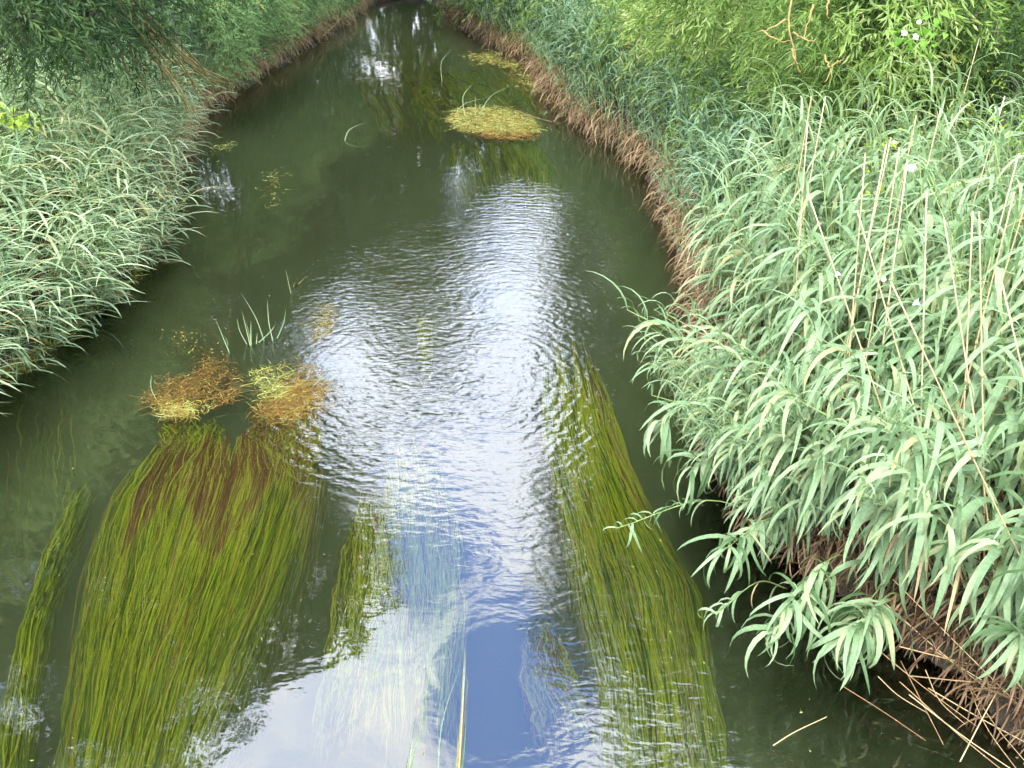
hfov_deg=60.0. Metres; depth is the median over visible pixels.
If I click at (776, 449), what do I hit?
reed
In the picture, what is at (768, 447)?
reed
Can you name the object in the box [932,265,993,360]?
reed
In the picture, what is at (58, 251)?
reed
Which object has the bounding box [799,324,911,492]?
reed
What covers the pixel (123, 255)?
reed
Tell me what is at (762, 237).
reed bed
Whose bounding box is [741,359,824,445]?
reed
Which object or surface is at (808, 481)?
reed
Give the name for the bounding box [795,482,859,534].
reed
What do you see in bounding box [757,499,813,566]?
reed
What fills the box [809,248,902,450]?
reed
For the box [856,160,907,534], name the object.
dry stalk
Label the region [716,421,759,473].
reed
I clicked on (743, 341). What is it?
reed
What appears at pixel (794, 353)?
reed
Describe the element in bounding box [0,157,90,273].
reed
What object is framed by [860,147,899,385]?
dry stalk
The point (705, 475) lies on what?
reed
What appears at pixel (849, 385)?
reed
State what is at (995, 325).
reed
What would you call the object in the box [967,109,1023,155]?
bindweed vine
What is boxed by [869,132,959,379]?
reed
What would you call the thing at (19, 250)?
reed
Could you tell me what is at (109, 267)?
reed
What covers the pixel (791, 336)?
reed
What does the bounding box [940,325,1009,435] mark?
reed
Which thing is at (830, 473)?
reed
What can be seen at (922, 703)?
dry stalk
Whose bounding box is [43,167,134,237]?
reed
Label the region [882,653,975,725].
dry stalk
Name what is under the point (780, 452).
reed
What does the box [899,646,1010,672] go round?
dry stalk
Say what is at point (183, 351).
floating mat
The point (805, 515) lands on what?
reed
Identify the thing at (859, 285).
dry stalk
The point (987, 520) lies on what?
dry stalk
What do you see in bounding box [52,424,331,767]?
weed bed
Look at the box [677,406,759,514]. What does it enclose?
reed
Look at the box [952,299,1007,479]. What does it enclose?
reed
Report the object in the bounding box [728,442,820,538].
reed
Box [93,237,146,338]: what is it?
reed
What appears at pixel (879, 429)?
reed
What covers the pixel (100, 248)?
reed
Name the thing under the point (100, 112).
reed bed
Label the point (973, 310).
reed
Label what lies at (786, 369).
reed
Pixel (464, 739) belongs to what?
sedge
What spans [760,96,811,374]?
dry stalk
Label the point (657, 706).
weed bed
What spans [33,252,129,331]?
reed
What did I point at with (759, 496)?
reed
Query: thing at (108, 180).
reed
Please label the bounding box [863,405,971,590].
reed
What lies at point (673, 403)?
reed
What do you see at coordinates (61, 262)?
reed
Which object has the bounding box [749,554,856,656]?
reed
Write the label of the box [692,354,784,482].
reed
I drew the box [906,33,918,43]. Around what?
bindweed flower
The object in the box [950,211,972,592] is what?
dry stalk
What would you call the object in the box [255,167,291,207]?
floating mat
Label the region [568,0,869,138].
willow bush
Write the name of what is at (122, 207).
reed
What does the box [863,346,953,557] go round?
reed
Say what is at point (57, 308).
reed
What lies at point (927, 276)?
reed
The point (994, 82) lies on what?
bindweed vine
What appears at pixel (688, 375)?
reed
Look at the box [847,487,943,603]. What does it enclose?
reed
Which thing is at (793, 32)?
lichened branch
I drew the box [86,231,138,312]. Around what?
reed
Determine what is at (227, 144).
floating mat
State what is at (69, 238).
reed
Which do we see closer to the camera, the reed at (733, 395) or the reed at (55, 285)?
the reed at (733, 395)
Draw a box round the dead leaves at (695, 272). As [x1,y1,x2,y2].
[649,151,778,443]
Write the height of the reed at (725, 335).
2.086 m
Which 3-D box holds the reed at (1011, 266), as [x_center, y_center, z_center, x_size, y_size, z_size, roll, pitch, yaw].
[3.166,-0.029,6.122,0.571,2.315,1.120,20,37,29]
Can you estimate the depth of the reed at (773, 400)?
5.56 m
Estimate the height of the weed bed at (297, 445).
0.157 m
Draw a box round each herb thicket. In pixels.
[94,0,304,96]
[137,0,363,63]
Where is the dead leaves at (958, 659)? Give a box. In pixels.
[665,344,1023,767]
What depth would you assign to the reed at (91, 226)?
9.80 m
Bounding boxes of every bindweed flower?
[821,271,840,292]
[882,277,898,281]
[896,29,907,39]
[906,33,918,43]
[907,164,916,183]
[913,298,937,317]
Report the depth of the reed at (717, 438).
6.24 m
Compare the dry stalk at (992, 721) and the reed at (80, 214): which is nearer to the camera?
the dry stalk at (992, 721)
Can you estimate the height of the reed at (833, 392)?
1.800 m
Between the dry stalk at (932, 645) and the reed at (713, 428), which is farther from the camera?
the reed at (713, 428)
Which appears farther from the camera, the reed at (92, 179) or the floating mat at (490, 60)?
the floating mat at (490, 60)
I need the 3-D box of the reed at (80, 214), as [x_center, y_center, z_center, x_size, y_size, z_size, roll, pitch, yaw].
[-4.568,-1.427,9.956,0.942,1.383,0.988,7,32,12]
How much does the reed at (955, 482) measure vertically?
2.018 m
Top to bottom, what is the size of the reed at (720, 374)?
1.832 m
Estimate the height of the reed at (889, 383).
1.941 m
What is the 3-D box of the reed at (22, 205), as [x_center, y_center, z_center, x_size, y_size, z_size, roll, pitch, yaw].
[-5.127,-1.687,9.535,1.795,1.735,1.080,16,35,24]
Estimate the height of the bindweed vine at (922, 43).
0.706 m
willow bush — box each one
[427,0,717,78]
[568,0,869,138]
[658,31,872,192]
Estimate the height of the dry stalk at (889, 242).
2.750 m
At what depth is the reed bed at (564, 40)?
13.95 m
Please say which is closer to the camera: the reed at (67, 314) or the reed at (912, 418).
the reed at (912, 418)
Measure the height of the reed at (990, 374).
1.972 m
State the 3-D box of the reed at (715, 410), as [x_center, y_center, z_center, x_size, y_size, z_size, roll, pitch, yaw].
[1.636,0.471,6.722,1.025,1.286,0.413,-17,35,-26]
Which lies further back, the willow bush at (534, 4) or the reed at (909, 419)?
the willow bush at (534, 4)
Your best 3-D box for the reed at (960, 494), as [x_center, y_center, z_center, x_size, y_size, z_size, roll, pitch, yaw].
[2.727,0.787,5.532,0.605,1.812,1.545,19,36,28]
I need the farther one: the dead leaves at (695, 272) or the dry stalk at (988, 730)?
the dead leaves at (695, 272)
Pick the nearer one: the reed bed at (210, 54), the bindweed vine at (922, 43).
the bindweed vine at (922, 43)
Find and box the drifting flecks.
[30,53,810,767]
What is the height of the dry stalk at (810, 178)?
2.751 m
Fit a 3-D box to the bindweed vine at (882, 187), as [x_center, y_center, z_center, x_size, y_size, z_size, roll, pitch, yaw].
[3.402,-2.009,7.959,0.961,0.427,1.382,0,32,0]
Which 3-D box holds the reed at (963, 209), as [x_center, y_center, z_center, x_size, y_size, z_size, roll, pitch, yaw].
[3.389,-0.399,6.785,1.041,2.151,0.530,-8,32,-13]
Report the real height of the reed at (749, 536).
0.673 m
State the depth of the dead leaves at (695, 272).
10.21 m
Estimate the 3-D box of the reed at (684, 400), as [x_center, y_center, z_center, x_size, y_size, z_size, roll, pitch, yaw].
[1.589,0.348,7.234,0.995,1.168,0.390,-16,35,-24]
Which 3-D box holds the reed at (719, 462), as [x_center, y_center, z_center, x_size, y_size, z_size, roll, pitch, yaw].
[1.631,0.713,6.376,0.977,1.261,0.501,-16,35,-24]
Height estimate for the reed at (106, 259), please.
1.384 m
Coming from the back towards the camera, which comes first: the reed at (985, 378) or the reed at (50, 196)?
the reed at (50, 196)
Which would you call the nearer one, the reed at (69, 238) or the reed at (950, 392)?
the reed at (950, 392)
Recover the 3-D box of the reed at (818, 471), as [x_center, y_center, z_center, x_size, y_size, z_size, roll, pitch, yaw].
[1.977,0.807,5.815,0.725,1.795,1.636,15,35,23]
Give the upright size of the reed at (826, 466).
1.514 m
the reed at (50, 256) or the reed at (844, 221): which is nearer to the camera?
the reed at (844, 221)
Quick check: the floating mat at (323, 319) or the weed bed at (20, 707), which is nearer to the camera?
the weed bed at (20, 707)
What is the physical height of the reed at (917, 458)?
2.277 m
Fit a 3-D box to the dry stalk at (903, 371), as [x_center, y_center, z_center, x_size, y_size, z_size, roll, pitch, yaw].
[2.386,0.338,5.143,1.276,2.754,0.162,0,32,0]
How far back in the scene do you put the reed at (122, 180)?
10.25 m
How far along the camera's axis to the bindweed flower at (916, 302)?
4.51 m
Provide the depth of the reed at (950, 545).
4.76 m
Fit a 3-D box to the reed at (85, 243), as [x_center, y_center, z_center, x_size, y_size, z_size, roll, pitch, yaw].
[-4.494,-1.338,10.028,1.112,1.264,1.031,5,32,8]
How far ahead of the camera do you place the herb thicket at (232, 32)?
17.16 m
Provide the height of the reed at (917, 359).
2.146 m
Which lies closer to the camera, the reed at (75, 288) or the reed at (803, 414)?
the reed at (803, 414)
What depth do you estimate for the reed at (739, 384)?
6.25 m
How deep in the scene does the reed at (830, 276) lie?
6.24 m
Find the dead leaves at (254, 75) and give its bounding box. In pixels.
[12,0,373,319]
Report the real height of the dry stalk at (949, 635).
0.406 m
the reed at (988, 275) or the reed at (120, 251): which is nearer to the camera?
the reed at (988, 275)
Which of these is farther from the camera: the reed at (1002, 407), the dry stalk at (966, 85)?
the dry stalk at (966, 85)
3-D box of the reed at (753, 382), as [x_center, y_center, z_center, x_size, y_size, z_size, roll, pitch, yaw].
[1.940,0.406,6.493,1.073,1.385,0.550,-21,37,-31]
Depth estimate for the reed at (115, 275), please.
10.09 m
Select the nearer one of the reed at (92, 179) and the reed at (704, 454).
the reed at (704, 454)
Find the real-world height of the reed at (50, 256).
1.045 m
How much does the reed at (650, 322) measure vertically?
2.249 m
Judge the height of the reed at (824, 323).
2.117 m
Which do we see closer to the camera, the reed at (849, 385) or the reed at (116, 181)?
the reed at (849, 385)
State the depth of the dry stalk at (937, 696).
5.36 m
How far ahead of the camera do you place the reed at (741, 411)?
6.52 m
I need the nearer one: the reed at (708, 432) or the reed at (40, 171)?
the reed at (708, 432)
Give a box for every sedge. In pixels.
[405,668,431,767]
[438,681,454,767]
[455,682,466,767]
[456,652,468,767]
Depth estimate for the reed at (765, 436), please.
5.71 m
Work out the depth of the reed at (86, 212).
9.12 m
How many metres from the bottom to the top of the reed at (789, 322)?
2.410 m
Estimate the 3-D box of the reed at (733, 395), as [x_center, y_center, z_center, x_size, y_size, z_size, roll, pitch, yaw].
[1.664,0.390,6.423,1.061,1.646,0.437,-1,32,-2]
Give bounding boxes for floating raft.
[443,102,547,143]
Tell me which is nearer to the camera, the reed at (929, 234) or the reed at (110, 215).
the reed at (929, 234)
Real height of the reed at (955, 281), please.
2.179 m
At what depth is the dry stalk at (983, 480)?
4.15 m
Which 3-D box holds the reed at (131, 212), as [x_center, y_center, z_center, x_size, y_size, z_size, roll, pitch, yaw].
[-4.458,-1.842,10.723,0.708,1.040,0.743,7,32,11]
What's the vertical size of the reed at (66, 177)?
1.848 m
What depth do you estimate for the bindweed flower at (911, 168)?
5.90 m
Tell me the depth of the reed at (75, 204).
9.88 m
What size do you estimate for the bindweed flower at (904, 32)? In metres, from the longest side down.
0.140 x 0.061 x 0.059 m
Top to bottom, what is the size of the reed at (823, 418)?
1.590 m
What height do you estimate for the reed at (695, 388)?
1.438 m
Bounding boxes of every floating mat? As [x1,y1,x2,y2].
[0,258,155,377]
[130,353,256,427]
[159,327,236,382]
[203,137,237,161]
[237,355,342,428]
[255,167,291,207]
[299,303,343,344]
[460,48,557,112]
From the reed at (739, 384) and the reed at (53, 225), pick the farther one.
the reed at (53, 225)
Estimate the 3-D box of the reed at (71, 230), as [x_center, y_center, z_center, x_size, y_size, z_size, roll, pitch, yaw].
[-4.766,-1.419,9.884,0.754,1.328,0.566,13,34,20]
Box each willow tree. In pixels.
[0,0,272,150]
[597,0,1023,179]
[816,0,1023,164]
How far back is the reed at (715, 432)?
6.56 m
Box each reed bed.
[0,25,236,426]
[96,0,374,153]
[439,0,852,289]
[614,49,1023,701]
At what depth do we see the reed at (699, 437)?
6.83 m
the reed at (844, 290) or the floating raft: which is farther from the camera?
the floating raft
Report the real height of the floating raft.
0.093 m
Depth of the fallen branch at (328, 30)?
24.52 m
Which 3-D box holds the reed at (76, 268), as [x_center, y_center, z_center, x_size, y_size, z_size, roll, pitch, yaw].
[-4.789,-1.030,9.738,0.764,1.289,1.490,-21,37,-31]
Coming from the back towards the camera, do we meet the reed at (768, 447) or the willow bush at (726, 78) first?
the willow bush at (726, 78)
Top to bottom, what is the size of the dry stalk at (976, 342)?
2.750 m
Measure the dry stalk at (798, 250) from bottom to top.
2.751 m
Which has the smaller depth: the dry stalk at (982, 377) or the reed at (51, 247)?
the dry stalk at (982, 377)
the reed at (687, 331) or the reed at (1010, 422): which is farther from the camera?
the reed at (687, 331)
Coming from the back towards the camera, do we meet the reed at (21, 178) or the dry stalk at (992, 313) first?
the reed at (21, 178)
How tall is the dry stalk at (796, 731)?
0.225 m
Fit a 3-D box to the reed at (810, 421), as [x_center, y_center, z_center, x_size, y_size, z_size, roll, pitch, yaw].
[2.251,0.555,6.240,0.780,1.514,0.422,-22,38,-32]
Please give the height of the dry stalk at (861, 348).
2.754 m
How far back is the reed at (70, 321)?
9.36 m
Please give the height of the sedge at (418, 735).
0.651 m
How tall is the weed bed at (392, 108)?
0.263 m
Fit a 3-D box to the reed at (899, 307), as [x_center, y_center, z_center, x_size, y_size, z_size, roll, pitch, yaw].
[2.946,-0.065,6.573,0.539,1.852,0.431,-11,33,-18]
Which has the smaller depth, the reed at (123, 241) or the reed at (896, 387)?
the reed at (896, 387)
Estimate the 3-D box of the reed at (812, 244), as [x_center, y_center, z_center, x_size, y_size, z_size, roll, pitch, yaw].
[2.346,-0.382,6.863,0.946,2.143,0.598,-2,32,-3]
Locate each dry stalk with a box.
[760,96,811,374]
[773,716,826,745]
[776,96,825,341]
[791,121,807,364]
[807,192,937,593]
[831,138,890,429]
[835,144,886,435]
[844,153,865,419]
[844,687,925,740]
[853,115,916,394]
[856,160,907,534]
[857,211,964,587]
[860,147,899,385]
[874,109,940,380]
[878,676,926,712]
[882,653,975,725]
[886,604,991,692]
[890,281,1023,565]
[892,579,1021,708]
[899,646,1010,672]
[900,661,943,744]
[900,682,999,767]
[909,675,1007,681]
[909,694,1009,767]
[920,192,926,426]
[925,670,964,723]
[928,688,1023,741]
[930,647,1018,698]
[942,38,979,172]
[943,217,998,614]
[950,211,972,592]
[953,192,1014,432]
[960,658,1016,761]
[960,668,1023,759]
[961,96,1004,242]
[961,208,1023,408]
[962,153,1018,361]
[969,686,1015,767]
[978,211,985,627]
[1001,281,1023,379]
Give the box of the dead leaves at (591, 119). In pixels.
[433,0,695,237]
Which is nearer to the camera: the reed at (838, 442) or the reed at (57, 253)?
the reed at (838, 442)
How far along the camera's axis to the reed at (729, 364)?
6.01 m
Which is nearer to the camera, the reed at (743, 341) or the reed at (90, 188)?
the reed at (743, 341)
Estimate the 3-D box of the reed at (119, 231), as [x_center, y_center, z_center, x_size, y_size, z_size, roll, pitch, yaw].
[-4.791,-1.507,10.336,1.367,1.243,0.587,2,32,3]
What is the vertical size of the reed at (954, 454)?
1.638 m
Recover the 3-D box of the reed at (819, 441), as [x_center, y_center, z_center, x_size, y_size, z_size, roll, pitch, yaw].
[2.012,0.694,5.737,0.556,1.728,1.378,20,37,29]
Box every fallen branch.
[114,0,234,120]
[282,6,358,51]
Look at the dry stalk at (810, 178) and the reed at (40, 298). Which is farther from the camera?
the reed at (40, 298)
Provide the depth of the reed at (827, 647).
5.41 m
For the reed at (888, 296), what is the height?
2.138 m
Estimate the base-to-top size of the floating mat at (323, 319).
0.041 m
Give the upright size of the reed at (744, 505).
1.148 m
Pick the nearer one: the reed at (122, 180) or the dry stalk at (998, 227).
the dry stalk at (998, 227)
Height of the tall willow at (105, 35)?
26.344 m
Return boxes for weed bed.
[0,404,76,561]
[0,483,93,767]
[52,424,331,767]
[139,418,225,478]
[243,409,327,497]
[310,488,394,766]
[354,38,449,157]
[379,437,471,767]
[408,62,554,130]
[415,314,433,390]
[446,139,566,237]
[514,620,601,767]
[540,337,731,767]
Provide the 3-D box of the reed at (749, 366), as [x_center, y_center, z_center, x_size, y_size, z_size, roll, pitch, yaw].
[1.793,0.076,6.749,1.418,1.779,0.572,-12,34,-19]
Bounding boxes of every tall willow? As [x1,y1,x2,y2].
[83,7,119,67]
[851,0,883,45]
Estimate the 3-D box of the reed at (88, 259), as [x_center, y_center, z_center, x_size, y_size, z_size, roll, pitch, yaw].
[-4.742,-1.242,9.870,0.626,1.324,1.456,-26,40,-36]
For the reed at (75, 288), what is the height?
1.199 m
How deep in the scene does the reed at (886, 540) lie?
5.37 m
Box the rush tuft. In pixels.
[237,295,285,350]
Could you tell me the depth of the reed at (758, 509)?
6.39 m
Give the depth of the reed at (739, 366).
5.98 m
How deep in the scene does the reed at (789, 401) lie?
5.53 m
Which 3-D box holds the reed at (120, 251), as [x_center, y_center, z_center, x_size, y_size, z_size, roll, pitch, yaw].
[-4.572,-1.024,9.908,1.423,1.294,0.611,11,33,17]
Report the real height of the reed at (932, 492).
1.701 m
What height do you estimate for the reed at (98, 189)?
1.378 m
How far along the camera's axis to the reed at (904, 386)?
5.17 m
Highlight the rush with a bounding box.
[216,321,231,358]
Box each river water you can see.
[0,0,1023,767]
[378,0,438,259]
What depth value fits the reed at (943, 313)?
5.69 m
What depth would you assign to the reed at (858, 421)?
5.04 m
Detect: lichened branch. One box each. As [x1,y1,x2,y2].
[757,0,817,73]
[824,0,843,81]
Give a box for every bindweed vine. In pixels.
[0,99,42,139]
[851,128,922,197]
[888,0,955,58]
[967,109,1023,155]
[968,63,1023,112]
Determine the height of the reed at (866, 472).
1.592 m
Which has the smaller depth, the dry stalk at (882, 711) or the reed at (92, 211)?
the dry stalk at (882, 711)
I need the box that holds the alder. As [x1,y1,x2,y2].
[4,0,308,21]
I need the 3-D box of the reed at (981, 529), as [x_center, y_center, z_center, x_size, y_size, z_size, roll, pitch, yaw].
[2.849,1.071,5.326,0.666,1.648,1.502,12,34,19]
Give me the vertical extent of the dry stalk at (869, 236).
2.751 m
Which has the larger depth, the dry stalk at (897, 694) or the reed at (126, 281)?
the reed at (126, 281)
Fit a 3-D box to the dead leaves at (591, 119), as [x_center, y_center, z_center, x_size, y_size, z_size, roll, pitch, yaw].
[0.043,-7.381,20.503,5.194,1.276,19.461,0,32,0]
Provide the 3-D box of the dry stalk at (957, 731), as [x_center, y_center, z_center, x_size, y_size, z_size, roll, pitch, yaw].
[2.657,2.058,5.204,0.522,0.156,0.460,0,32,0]
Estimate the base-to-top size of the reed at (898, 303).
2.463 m
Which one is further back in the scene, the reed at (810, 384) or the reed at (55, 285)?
the reed at (55, 285)
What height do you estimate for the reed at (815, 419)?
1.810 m
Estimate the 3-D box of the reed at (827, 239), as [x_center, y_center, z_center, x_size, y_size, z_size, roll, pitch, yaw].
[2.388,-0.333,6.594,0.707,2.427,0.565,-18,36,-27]
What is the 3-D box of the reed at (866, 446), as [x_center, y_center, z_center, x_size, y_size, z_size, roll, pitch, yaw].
[2.115,0.723,5.446,1.592,2.011,0.511,-9,33,-15]
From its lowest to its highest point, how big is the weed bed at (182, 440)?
0.224 m
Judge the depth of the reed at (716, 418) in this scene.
6.24 m
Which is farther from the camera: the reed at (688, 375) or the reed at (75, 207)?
the reed at (75, 207)
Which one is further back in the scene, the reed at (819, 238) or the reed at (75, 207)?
the reed at (75, 207)
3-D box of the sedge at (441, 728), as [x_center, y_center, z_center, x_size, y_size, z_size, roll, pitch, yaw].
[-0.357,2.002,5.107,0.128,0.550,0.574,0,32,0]
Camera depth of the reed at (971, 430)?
4.99 m
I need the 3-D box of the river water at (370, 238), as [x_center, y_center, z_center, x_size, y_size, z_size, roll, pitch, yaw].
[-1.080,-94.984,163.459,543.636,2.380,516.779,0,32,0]
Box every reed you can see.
[0,135,46,273]
[0,155,90,287]
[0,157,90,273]
[0,211,87,330]
[1,160,58,242]
[1,192,129,342]
[8,159,66,263]
[9,240,77,290]
[12,147,119,247]
[12,167,73,239]
[16,128,73,268]
[18,242,81,304]
[19,132,127,262]
[19,212,109,306]
[23,266,107,348]
[27,287,85,375]
[28,277,114,358]
[29,247,104,330]
[33,198,96,307]
[33,208,106,331]
[33,216,100,273]
[33,249,121,344]
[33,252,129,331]
[34,125,149,246]
[35,225,131,312]
[38,246,112,344]
[39,125,87,243]
[39,275,87,335]
[41,188,113,249]
[41,234,133,320]
[42,222,112,345]
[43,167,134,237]
[45,204,94,314]
[45,253,100,334]
[46,234,102,347]
[50,258,122,360]
[50,263,152,349]
[51,200,101,266]
[53,168,115,277]
[53,247,115,327]
[54,149,164,243]
[57,160,113,226]
[58,224,138,292]
[59,219,138,302]
[63,198,108,291]
[65,208,158,304]
[65,209,122,300]
[66,177,136,247]
[67,194,142,250]
[67,219,155,310]
[67,238,157,322]
[68,233,118,314]
[69,113,141,233]
[70,234,131,315]
[72,209,143,286]
[72,209,161,300]
[73,196,133,293]
[73,216,153,342]
[73,231,139,317]
[74,249,135,339]
[75,152,120,263]
[75,224,146,307]
[78,217,144,295]
[86,193,139,309]
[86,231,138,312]
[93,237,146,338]
[94,164,157,261]
[94,224,136,307]
[96,194,168,275]
[100,230,151,286]
[102,212,171,281]
[102,238,143,320]
[103,165,145,256]
[107,133,184,251]
[122,189,153,266]
[583,270,755,448]
[603,498,788,553]
[632,326,727,462]
[632,359,689,384]
[639,380,785,544]
[641,296,751,398]
[641,300,795,489]
[643,393,719,467]
[646,356,736,464]
[655,292,779,431]
[655,442,734,514]
[657,312,795,483]
[659,378,770,516]
[661,404,741,495]
[662,357,726,421]
[666,363,735,415]
[667,361,744,416]
[671,372,772,478]
[672,380,735,454]
[672,382,714,443]
[675,392,757,474]
[675,424,804,552]
[676,418,764,519]
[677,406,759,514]
[678,501,801,591]
[681,337,796,466]
[682,348,770,420]
[682,387,738,482]
[682,407,720,459]
[684,420,745,501]
[684,444,759,506]
[689,309,813,418]
[689,418,785,544]
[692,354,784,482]
[692,393,748,456]
[692,414,755,500]
[696,396,777,478]
[697,581,787,637]
[698,420,747,462]
[698,428,767,513]
[699,386,741,422]
[707,431,762,471]
[708,402,805,546]
[708,413,801,476]
[710,360,798,562]
[711,326,820,458]
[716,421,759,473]
[717,304,756,396]
[721,351,779,423]
[721,486,798,556]
[725,466,815,552]
[728,366,830,523]
[728,421,812,512]
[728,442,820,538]
[730,401,781,429]
[730,559,870,682]
[731,391,779,444]
[731,436,821,554]
[731,485,795,549]
[735,402,796,504]
[737,415,850,529]
[738,394,765,467]
[738,448,794,543]
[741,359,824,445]
[742,361,841,481]
[742,415,821,493]
[745,380,802,442]
[746,425,799,520]
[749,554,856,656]
[750,191,849,421]
[750,411,801,477]
[751,233,849,414]
[752,385,839,444]
[753,436,804,512]
[755,153,835,379]
[756,326,821,423]
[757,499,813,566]
[761,392,847,484]
[762,227,814,408]
[762,453,871,548]
[763,288,918,461]
[763,499,840,558]
[771,267,808,383]
[772,202,857,403]
[775,381,824,458]
[775,403,848,513]
[776,261,857,434]
[776,383,930,573]
[779,143,865,394]
[780,454,838,543]
[781,179,872,414]
[786,273,873,402]
[787,182,869,412]
[788,426,854,541]
[791,249,847,398]
[792,447,846,543]
[795,371,837,545]
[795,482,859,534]
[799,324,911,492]
[799,431,864,542]
[800,360,869,488]
[800,391,892,520]
[801,362,847,437]
[805,414,880,463]
[807,197,907,412]
[807,584,892,693]
[808,592,912,689]
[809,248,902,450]
[814,309,884,526]
[817,358,878,486]
[818,321,934,448]
[818,351,872,437]
[818,397,967,570]
[819,476,933,600]
[820,384,944,556]
[823,439,948,614]
[825,407,914,497]
[825,447,934,594]
[827,445,911,498]
[834,449,965,602]
[836,344,945,449]
[840,327,953,452]
[841,155,930,384]
[843,175,948,414]
[846,393,994,568]
[847,353,933,436]
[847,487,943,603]
[852,384,939,485]
[855,233,938,410]
[856,227,926,433]
[857,395,956,597]
[858,479,964,616]
[863,199,968,419]
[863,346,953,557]
[863,381,1023,563]
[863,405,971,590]
[864,497,997,634]
[865,434,982,524]
[868,374,968,467]
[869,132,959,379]
[869,262,941,433]
[871,330,1023,458]
[872,259,948,384]
[873,474,985,569]
[874,272,914,392]
[877,448,929,525]
[879,381,978,580]
[880,372,943,468]
[884,141,979,344]
[884,276,964,428]
[885,150,976,383]
[894,154,990,391]
[895,240,952,410]
[898,482,986,596]
[902,218,990,384]
[903,124,1003,327]
[904,210,1000,385]
[904,225,987,441]
[906,478,984,540]
[908,222,994,419]
[909,221,970,341]
[911,209,980,391]
[911,229,1022,433]
[912,184,989,409]
[914,232,974,354]
[914,425,1023,605]
[917,246,984,387]
[918,192,971,354]
[922,447,982,472]
[923,222,1023,465]
[928,199,1008,338]
[931,448,1000,539]
[932,252,1023,506]
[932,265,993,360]
[933,192,1023,434]
[934,198,1016,438]
[936,265,997,428]
[938,509,1023,588]
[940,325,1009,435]
[941,249,1022,399]
[943,397,1023,473]
[951,226,996,392]
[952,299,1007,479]
[954,118,1023,387]
[954,232,1009,397]
[957,615,1023,710]
[963,401,1023,520]
[971,170,1023,408]
[973,291,1023,470]
[991,362,1023,475]
[993,258,1023,433]
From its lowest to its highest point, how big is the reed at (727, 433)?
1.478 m
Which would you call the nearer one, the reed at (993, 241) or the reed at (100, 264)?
the reed at (993, 241)
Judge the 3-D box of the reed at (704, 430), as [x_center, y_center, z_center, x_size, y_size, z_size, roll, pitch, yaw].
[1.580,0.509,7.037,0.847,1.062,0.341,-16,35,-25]
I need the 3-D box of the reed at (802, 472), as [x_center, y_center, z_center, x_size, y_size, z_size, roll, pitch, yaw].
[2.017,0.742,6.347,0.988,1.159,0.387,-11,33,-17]
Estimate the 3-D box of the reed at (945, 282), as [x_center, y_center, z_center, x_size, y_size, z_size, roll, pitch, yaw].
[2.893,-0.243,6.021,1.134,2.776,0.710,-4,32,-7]
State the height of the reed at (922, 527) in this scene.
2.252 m
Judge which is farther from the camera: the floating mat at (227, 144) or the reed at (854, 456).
the floating mat at (227, 144)
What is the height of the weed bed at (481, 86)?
0.300 m
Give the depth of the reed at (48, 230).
9.37 m

